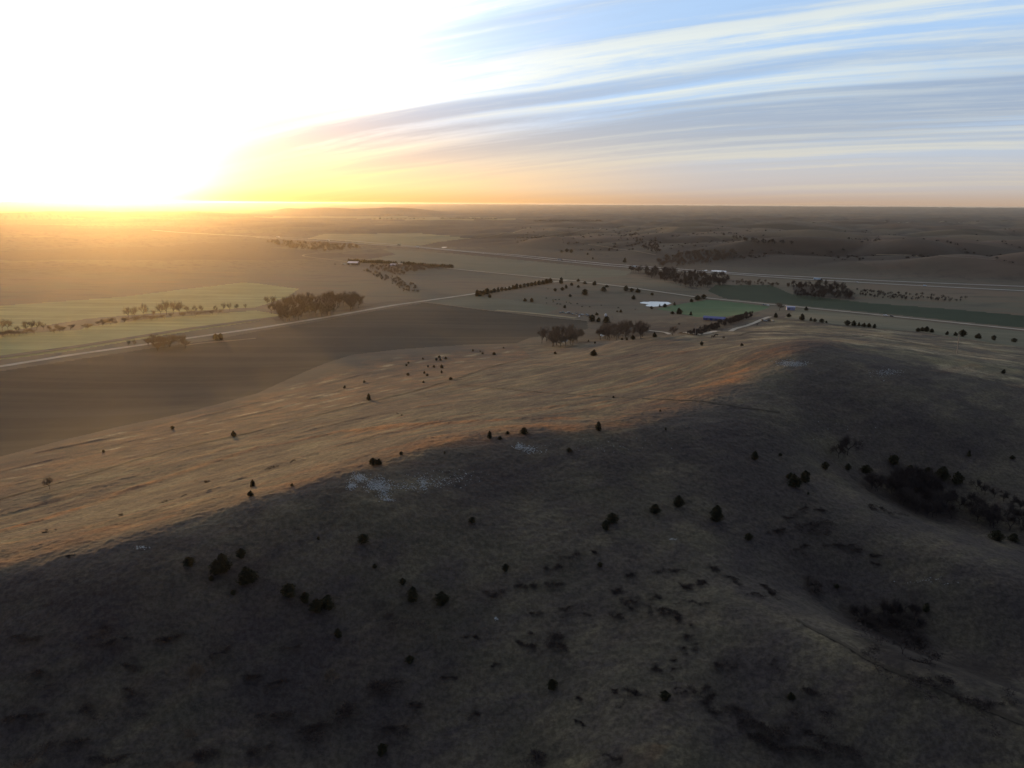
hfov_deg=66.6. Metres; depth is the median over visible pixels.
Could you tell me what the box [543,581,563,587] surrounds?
thicket
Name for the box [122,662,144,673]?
thicket
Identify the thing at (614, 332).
bare tree
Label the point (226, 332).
dirt road
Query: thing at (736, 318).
hedge brush
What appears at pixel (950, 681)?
thicket
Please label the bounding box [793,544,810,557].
thicket
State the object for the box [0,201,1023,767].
ground
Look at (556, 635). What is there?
thicket
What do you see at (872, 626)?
thicket
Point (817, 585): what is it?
thicket
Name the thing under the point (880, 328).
trail
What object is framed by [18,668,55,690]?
thicket
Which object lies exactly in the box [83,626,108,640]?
thicket
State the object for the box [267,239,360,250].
windbreak wood
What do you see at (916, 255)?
ridge track
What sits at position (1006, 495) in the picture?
bare tree
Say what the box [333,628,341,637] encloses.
cedar tree
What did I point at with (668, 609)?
thicket
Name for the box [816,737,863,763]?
thicket
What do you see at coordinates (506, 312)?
field track
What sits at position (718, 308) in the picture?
winter wheat field
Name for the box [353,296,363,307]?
bare tree
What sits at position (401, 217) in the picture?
meadow
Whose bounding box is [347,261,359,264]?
barn
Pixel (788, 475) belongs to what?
cedar tree
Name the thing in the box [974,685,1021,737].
thicket
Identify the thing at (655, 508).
cedar tree
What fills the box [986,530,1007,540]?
cedar tree
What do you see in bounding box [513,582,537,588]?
thicket
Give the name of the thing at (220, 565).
cedar tree
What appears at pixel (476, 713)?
thicket
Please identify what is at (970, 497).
bare tree
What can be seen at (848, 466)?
cedar tree
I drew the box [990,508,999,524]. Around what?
bare tree
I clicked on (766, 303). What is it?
county road
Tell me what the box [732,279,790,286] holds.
scattered brush
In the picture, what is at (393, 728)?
thicket
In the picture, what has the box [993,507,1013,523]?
bare tree
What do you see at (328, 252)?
farm lane
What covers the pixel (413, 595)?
cedar tree
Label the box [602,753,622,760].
thicket
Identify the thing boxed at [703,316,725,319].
blue shed
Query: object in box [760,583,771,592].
thicket
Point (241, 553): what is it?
cedar tree
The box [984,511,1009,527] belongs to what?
bare tree
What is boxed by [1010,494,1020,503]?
bare tree
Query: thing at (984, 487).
bare tree
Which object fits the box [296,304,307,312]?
bare tree
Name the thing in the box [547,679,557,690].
cedar tree
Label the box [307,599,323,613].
cedar tree
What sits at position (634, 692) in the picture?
thicket
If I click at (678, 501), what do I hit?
cedar tree
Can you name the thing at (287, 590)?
cedar tree
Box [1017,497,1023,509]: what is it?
bare tree
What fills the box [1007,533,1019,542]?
cedar tree
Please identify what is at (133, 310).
bare tree
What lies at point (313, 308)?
bare tree
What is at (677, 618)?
thicket
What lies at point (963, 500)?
bare tree
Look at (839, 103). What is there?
sky
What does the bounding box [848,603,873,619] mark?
bare tree
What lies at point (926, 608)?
cedar tree
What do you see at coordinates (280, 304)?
bare tree
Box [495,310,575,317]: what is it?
field margin
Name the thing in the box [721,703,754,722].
thicket
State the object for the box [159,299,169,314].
bare tree
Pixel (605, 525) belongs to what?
cedar tree
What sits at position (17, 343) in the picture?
hay field
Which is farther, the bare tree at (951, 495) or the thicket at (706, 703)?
the bare tree at (951, 495)
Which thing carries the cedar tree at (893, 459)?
on the ground
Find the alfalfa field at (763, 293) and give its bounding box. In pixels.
[708,285,1023,327]
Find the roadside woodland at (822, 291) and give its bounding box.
[791,280,854,298]
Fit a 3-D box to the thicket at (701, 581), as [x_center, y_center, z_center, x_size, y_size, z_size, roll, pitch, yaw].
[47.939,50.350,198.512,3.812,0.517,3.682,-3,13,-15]
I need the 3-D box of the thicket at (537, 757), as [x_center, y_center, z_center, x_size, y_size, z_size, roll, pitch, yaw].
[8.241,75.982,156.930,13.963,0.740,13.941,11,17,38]
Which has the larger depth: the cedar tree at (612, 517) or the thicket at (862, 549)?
the thicket at (862, 549)
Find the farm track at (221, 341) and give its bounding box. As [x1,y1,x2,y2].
[188,338,254,344]
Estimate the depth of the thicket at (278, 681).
170.20 m
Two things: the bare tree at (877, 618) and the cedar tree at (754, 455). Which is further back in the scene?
the cedar tree at (754, 455)
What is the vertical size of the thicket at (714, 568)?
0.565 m
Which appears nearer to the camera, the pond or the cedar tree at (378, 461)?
the cedar tree at (378, 461)
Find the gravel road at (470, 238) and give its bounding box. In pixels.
[403,228,527,244]
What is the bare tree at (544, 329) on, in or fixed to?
on the ground
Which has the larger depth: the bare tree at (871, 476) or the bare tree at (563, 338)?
the bare tree at (563, 338)
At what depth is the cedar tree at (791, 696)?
162.58 m
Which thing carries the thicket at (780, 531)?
on the ground
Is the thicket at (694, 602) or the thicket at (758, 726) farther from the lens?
the thicket at (694, 602)
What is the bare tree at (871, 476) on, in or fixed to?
on the ground
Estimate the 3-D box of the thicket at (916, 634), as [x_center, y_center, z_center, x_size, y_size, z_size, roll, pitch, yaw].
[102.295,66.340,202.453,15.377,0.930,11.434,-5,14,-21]
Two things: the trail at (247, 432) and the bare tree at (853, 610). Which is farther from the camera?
the trail at (247, 432)
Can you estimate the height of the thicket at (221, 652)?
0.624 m
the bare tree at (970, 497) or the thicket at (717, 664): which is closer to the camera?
the thicket at (717, 664)
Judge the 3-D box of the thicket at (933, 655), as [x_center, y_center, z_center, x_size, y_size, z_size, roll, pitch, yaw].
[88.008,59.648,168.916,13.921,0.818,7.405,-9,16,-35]
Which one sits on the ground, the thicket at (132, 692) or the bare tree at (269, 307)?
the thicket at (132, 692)
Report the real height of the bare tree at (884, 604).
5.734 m
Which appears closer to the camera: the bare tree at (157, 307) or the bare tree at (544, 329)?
the bare tree at (544, 329)
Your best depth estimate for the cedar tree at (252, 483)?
240.55 m
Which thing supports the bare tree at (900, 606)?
on the ground
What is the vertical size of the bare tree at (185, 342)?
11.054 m
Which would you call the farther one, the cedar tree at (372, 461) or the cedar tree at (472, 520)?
the cedar tree at (372, 461)
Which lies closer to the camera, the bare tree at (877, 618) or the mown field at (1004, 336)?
the bare tree at (877, 618)
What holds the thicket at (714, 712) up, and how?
on the ground
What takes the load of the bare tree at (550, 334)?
on the ground
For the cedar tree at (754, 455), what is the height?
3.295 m
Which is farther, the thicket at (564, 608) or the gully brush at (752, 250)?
the gully brush at (752, 250)
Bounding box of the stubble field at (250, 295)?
[0,282,297,331]
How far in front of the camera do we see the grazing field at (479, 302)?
1134.19 m
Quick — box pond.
[640,301,670,306]
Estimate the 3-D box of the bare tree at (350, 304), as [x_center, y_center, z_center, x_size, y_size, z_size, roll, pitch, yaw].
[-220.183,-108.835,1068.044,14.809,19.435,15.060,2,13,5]
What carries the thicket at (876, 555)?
on the ground
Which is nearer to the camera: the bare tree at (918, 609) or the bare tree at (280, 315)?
the bare tree at (918, 609)
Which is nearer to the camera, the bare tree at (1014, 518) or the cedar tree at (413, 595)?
the cedar tree at (413, 595)
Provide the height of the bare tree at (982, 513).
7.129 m
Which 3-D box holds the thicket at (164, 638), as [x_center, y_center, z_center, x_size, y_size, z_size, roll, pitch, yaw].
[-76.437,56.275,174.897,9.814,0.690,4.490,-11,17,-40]
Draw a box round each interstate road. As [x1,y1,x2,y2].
[156,230,1023,286]
[256,237,1023,290]
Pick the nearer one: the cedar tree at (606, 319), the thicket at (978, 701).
the thicket at (978, 701)
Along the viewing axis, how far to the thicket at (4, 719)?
159.69 m
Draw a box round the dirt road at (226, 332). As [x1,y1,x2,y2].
[0,280,566,366]
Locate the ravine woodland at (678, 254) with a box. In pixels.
[656,248,736,265]
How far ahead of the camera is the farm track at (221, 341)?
830.38 m
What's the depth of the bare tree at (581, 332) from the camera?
800.08 m
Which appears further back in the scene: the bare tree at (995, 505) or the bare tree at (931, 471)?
the bare tree at (931, 471)
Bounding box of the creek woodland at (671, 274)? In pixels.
[629,264,729,286]
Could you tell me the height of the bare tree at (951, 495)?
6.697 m
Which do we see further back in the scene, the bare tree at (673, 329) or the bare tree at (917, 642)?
the bare tree at (673, 329)
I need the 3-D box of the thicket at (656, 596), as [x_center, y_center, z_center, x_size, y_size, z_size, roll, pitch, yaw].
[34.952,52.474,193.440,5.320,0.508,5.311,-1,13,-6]
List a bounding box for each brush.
[363,269,418,291]
[515,226,1020,262]
[635,233,793,251]
[687,310,752,335]
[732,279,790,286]
[856,288,967,301]
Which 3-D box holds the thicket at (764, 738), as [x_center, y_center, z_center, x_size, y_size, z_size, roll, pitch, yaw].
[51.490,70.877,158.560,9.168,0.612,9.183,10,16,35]
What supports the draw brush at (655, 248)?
on the ground
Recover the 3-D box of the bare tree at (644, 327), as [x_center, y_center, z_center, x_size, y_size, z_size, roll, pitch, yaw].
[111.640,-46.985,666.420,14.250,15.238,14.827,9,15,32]
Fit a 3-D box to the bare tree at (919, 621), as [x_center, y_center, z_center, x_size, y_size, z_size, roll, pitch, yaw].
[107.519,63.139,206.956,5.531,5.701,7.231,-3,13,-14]
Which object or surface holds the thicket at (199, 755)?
on the ground
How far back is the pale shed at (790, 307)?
1095.79 m
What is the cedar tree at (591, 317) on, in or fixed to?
on the ground
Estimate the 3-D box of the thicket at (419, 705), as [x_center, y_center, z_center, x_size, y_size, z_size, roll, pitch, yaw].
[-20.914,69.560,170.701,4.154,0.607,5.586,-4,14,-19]
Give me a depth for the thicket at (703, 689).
165.86 m
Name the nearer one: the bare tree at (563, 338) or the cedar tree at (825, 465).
the cedar tree at (825, 465)
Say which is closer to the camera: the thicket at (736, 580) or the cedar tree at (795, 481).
the thicket at (736, 580)
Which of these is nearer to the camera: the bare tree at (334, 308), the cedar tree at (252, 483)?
the cedar tree at (252, 483)
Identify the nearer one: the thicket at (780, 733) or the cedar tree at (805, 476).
the thicket at (780, 733)
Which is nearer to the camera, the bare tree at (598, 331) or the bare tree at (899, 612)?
the bare tree at (899, 612)
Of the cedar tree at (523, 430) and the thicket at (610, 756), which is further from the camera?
the cedar tree at (523, 430)
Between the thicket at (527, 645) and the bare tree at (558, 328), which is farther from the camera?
the bare tree at (558, 328)
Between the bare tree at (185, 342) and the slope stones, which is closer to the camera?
the slope stones
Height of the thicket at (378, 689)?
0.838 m
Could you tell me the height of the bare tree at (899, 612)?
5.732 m
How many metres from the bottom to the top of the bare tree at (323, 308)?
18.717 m
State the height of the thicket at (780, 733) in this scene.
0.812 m
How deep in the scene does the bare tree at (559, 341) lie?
752.22 m
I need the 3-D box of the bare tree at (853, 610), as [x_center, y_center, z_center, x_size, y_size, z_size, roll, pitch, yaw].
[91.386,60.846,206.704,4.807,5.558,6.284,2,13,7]
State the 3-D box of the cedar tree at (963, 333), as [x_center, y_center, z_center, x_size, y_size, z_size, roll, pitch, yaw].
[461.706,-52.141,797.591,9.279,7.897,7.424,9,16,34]
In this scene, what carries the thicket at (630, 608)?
on the ground
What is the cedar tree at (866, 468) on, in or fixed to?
on the ground
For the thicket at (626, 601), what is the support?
on the ground
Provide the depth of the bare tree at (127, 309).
1002.87 m
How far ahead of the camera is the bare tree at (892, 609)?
209.16 m
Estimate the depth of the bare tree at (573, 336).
749.59 m
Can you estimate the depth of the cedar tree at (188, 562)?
189.23 m
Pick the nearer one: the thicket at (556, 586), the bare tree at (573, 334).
the thicket at (556, 586)
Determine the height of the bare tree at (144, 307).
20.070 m
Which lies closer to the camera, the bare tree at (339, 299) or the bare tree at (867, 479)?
the bare tree at (867, 479)
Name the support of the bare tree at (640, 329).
on the ground
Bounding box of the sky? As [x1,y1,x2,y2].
[0,0,1023,207]
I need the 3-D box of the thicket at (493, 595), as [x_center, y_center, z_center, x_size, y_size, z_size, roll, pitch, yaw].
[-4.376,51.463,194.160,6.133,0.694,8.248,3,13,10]
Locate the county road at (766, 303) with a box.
[448,268,1023,329]
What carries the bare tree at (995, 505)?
on the ground
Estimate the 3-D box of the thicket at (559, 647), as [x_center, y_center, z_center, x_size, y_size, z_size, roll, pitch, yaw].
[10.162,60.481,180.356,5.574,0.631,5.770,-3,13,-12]
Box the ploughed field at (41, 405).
[0,303,588,455]
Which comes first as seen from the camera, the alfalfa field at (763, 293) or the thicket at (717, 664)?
the thicket at (717, 664)
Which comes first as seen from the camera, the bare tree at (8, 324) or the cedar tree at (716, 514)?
the cedar tree at (716, 514)
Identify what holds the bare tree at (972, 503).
on the ground
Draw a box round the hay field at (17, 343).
[0,310,278,359]
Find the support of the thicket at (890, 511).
on the ground
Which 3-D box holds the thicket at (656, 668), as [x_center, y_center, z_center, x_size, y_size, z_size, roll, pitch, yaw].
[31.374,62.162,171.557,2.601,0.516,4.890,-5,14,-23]
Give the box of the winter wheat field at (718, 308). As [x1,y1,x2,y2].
[659,300,767,316]
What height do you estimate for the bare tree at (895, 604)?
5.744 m
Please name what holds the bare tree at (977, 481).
on the ground
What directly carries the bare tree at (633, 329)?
on the ground
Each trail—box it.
[0,357,529,498]
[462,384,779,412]
[737,331,1021,358]
[774,318,1018,346]
[796,619,1023,724]
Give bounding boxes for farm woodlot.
[370,263,449,274]
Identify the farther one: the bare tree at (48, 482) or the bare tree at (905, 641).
the bare tree at (48, 482)
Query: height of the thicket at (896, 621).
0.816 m
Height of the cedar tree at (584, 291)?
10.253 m
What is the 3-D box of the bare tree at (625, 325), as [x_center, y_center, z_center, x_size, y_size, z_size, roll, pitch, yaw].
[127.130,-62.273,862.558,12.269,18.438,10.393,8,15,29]
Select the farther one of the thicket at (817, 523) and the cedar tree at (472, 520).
the thicket at (817, 523)
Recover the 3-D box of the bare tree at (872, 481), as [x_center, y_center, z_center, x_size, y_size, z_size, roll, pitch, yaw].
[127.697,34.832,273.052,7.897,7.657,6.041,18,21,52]
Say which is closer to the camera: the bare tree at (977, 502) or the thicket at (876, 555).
the thicket at (876, 555)
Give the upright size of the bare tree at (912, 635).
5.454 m
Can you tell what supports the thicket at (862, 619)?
on the ground
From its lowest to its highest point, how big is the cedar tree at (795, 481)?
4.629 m
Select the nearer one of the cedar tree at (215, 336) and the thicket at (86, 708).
the thicket at (86, 708)
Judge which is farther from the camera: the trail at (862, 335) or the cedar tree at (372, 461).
the trail at (862, 335)
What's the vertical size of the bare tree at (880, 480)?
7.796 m
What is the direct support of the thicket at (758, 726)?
on the ground
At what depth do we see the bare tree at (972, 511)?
268.72 m
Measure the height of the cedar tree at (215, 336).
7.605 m
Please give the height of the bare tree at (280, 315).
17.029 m
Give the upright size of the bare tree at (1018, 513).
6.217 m
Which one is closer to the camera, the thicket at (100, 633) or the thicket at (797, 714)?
the thicket at (797, 714)
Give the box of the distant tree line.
[374,214,600,220]
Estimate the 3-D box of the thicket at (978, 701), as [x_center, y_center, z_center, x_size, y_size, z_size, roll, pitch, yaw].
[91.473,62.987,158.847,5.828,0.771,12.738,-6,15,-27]
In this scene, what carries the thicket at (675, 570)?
on the ground
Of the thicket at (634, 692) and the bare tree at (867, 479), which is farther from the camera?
the bare tree at (867, 479)
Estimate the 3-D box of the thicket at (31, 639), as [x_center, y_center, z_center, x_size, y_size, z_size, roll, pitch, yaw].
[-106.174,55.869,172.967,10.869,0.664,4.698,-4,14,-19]
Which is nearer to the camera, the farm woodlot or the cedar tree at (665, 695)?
the cedar tree at (665, 695)
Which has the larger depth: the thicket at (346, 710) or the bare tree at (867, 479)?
the bare tree at (867, 479)
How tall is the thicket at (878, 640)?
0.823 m
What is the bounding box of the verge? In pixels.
[0,300,415,358]
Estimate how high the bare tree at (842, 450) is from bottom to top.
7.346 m
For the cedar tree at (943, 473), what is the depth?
288.31 m
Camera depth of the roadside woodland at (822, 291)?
1314.09 m
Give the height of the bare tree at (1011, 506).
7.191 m
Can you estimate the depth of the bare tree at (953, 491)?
278.62 m
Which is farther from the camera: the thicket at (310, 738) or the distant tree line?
the distant tree line
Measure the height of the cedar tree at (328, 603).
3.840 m
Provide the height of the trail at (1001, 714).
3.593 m
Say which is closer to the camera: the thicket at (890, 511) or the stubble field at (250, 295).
the thicket at (890, 511)
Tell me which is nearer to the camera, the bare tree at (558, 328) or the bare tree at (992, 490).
the bare tree at (992, 490)
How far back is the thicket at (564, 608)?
189.43 m
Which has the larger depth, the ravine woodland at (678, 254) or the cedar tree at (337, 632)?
the ravine woodland at (678, 254)
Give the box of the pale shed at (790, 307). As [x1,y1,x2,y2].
[786,306,794,309]
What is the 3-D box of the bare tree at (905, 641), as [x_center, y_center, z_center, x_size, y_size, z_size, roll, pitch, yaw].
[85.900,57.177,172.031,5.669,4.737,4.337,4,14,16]
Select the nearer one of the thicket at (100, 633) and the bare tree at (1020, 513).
the thicket at (100, 633)
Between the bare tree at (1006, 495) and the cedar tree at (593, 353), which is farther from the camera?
the cedar tree at (593, 353)
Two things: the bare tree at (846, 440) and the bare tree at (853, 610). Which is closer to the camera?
the bare tree at (853, 610)
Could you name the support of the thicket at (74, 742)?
on the ground
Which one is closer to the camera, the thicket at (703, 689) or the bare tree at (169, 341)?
the thicket at (703, 689)
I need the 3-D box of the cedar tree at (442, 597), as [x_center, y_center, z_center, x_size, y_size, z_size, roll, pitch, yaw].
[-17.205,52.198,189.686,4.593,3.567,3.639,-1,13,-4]
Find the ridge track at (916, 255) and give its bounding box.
[876,254,984,258]
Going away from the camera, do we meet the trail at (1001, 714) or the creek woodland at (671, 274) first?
the trail at (1001, 714)
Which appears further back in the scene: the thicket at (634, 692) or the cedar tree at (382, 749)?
the thicket at (634, 692)
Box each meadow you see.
[254,216,515,220]
[309,233,467,245]
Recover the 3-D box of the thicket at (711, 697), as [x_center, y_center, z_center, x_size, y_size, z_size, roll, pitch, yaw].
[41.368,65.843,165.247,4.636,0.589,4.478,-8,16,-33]
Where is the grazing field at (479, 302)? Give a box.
[429,295,558,313]
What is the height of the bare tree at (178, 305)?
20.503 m
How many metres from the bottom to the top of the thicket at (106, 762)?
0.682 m
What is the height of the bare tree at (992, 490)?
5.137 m
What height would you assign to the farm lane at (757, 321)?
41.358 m
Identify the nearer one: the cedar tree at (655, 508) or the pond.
the cedar tree at (655, 508)
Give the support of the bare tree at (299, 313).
on the ground
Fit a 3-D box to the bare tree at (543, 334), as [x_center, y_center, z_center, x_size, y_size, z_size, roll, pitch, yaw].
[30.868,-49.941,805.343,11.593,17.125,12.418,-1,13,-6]
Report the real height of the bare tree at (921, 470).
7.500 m
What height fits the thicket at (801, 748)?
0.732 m
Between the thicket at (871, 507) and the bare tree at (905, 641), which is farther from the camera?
the thicket at (871, 507)
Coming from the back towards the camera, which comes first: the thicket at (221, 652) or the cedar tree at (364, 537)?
the cedar tree at (364, 537)
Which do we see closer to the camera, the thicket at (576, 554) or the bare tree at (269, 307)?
the thicket at (576, 554)
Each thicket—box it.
[2,710,44,722]
[7,634,39,642]
[13,737,90,767]
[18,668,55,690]
[76,702,145,721]
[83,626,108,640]
[84,750,147,765]
[100,636,132,646]
[121,686,140,698]
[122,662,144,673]
[150,632,182,642]
[192,745,223,765]
[207,646,230,658]
[242,673,261,681]
[246,742,273,755]
[254,710,296,726]
[265,678,290,691]
[295,720,332,745]
[326,699,356,727]
[365,676,409,694]
[375,724,411,736]
[408,701,422,708]
[459,710,480,720]
[485,589,504,598]
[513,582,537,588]
[515,640,538,649]
[520,745,550,767]
[527,630,562,645]
[541,563,562,569]
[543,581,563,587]
[547,639,568,651]
[554,550,580,561]
[558,605,584,611]
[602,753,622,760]
[608,612,623,619]
[611,587,623,594]
[615,693,651,708]
[619,597,640,605]
[624,687,637,693]
[629,603,653,615]
[648,593,661,600]
[651,666,663,671]
[653,562,693,572]
[656,607,681,616]
[673,599,710,604]
[673,616,693,625]
[678,582,693,589]
[685,631,698,644]
[686,683,711,693]
[688,701,715,709]
[693,707,731,715]
[695,579,705,585]
[698,692,716,702]
[708,565,719,571]
[712,661,739,669]
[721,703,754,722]
[726,575,742,585]
[736,717,771,735]
[746,732,788,747]
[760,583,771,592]
[762,724,836,740]
[766,527,788,533]
[767,741,824,757]
[768,588,780,600]
[788,706,836,728]
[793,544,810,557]
[794,518,836,533]
[801,685,828,697]
[804,575,822,595]
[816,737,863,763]
[822,542,857,547]
[847,619,939,701]
[848,548,863,553]
[852,606,871,622]
[859,616,909,634]
[867,503,880,510]
[870,553,882,557]
[872,613,932,630]
[877,506,908,515]
[891,627,930,650]
[904,649,944,666]
[905,667,957,689]
[950,690,990,711]
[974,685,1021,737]
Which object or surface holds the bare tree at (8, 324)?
on the stubble field at (250, 295)
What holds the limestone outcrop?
on the ground
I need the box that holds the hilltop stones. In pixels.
[775,359,900,380]
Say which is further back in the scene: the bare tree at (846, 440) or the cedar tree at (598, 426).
the bare tree at (846, 440)
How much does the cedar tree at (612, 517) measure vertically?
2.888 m
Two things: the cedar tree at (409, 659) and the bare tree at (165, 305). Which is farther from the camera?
the bare tree at (165, 305)
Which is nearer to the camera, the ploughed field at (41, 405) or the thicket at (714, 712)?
the thicket at (714, 712)
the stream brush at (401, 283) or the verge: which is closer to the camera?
the verge
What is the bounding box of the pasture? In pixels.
[368,249,631,279]
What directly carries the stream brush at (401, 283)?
on the ground
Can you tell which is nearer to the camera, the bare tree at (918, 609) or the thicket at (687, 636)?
the thicket at (687, 636)
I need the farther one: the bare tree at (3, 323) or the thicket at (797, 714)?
the bare tree at (3, 323)
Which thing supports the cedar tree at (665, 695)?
on the ground
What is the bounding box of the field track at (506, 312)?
[427,302,586,320]
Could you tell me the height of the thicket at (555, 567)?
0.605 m
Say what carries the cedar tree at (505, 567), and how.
on the ground
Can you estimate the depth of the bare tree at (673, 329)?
646.39 m
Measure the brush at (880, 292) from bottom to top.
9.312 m
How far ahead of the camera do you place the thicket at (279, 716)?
163.84 m
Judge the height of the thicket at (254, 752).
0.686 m
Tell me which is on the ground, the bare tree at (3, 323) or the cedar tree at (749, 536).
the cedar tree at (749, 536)
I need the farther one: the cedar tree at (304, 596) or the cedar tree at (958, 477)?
the cedar tree at (958, 477)
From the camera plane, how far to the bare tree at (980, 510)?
270.05 m
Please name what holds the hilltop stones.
on the ground
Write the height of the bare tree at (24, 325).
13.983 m
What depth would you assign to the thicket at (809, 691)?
162.58 m
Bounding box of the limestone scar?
[346,470,479,501]
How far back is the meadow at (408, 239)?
3195.14 m
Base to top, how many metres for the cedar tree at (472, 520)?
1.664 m
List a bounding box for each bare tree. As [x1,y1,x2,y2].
[0,320,6,330]
[4,320,13,326]
[21,321,30,328]
[42,477,52,488]
[122,307,130,317]
[130,307,137,315]
[137,303,147,315]
[154,303,163,312]
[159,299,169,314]
[164,337,176,346]
[174,302,183,313]
[178,339,190,347]
[183,659,205,693]
[267,302,277,312]
[275,300,286,308]
[278,310,284,317]
[293,308,303,319]
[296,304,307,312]
[310,303,316,312]
[319,305,326,314]
[329,302,339,312]
[333,295,342,305]
[347,300,354,310]
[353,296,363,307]
[537,330,546,339]
[538,325,549,340]
[546,329,555,345]
[547,334,558,346]
[553,324,560,332]
[553,333,567,346]
[560,333,569,342]
[564,323,578,332]
[566,328,578,345]
[569,329,577,344]
[577,329,584,336]
[596,327,606,336]
[609,325,625,339]
[622,321,631,334]
[622,328,630,337]
[630,325,637,333]
[634,324,646,334]
[637,320,650,336]
[669,326,678,334]
[830,442,846,458]
[837,435,864,454]
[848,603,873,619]
[848,605,867,618]
[862,472,876,488]
[863,472,886,481]
[864,611,886,631]
[868,473,889,490]
[868,474,888,491]
[879,600,901,612]
[881,598,897,617]
[887,599,902,615]
[890,633,912,653]
[891,598,903,610]
[893,598,914,615]
[902,631,923,649]
[903,612,927,631]
[907,603,921,621]
[914,464,925,480]
[914,635,930,651]
[923,468,938,481]
[945,489,956,502]
[946,488,958,497]
[950,495,966,509]
[965,490,984,505]
[966,499,975,514]
[967,504,992,520]
[969,479,982,488]
[974,495,987,511]
[975,500,989,518]
[979,509,1001,525]
[980,485,990,491]
[982,501,1002,511]
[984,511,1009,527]
[989,487,1003,496]
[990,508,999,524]
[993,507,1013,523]
[999,513,1020,529]
[1000,490,1010,501]
[1003,501,1018,516]
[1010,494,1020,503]
[1012,511,1023,520]
[1013,507,1023,522]
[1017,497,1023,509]
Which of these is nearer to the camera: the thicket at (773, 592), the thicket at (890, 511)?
the thicket at (773, 592)
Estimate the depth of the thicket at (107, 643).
171.51 m
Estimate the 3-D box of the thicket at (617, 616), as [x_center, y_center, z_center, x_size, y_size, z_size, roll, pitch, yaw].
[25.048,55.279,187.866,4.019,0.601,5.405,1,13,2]
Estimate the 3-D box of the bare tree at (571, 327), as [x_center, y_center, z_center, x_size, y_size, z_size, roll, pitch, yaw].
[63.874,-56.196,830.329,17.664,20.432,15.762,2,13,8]
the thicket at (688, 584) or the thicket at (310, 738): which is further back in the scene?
the thicket at (688, 584)
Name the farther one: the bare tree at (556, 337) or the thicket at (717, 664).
the bare tree at (556, 337)
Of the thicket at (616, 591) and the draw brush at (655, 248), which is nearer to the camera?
the thicket at (616, 591)
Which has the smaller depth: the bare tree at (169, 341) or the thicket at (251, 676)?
the thicket at (251, 676)
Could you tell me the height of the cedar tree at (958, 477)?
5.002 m
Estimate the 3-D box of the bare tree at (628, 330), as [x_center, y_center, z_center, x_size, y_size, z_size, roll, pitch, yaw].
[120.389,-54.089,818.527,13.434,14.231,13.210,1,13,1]
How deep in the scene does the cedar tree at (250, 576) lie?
186.99 m
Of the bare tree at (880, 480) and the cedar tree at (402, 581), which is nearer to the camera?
the cedar tree at (402, 581)
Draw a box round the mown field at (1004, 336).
[784,308,1023,346]
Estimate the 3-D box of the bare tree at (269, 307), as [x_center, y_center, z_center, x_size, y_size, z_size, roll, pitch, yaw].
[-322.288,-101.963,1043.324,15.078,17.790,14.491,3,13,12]
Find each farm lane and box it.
[302,248,376,260]
[650,317,769,334]
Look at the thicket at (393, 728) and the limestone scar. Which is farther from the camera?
the limestone scar
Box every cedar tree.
[182,557,195,566]
[208,553,232,575]
[212,333,218,339]
[235,548,246,558]
[235,566,258,584]
[250,479,254,486]
[280,583,295,597]
[299,592,309,603]
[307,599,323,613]
[320,594,335,610]
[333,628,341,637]
[357,534,368,543]
[369,458,376,465]
[375,458,382,464]
[377,743,388,756]
[398,578,405,584]
[405,655,414,663]
[406,586,418,602]
[432,591,449,605]
[468,517,476,522]
[502,564,508,571]
[518,427,529,433]
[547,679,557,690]
[581,289,588,294]
[589,314,594,320]
[589,349,596,355]
[595,421,601,430]
[601,520,610,530]
[602,316,609,322]
[605,513,619,523]
[649,504,661,513]
[658,690,671,700]
[673,495,685,506]
[709,505,723,521]
[743,533,753,540]
[751,451,758,459]
[785,472,792,479]
[786,692,795,699]
[787,474,803,487]
[800,470,810,482]
[822,462,829,469]
[845,463,850,469]
[859,465,873,472]
[888,455,899,464]
[923,603,929,612]
[934,466,950,480]
[952,471,964,483]
[958,329,967,336]
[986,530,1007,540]
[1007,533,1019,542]
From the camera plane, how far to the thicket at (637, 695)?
164.65 m
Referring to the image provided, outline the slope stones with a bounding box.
[133,421,958,620]
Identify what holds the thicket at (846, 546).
on the ground

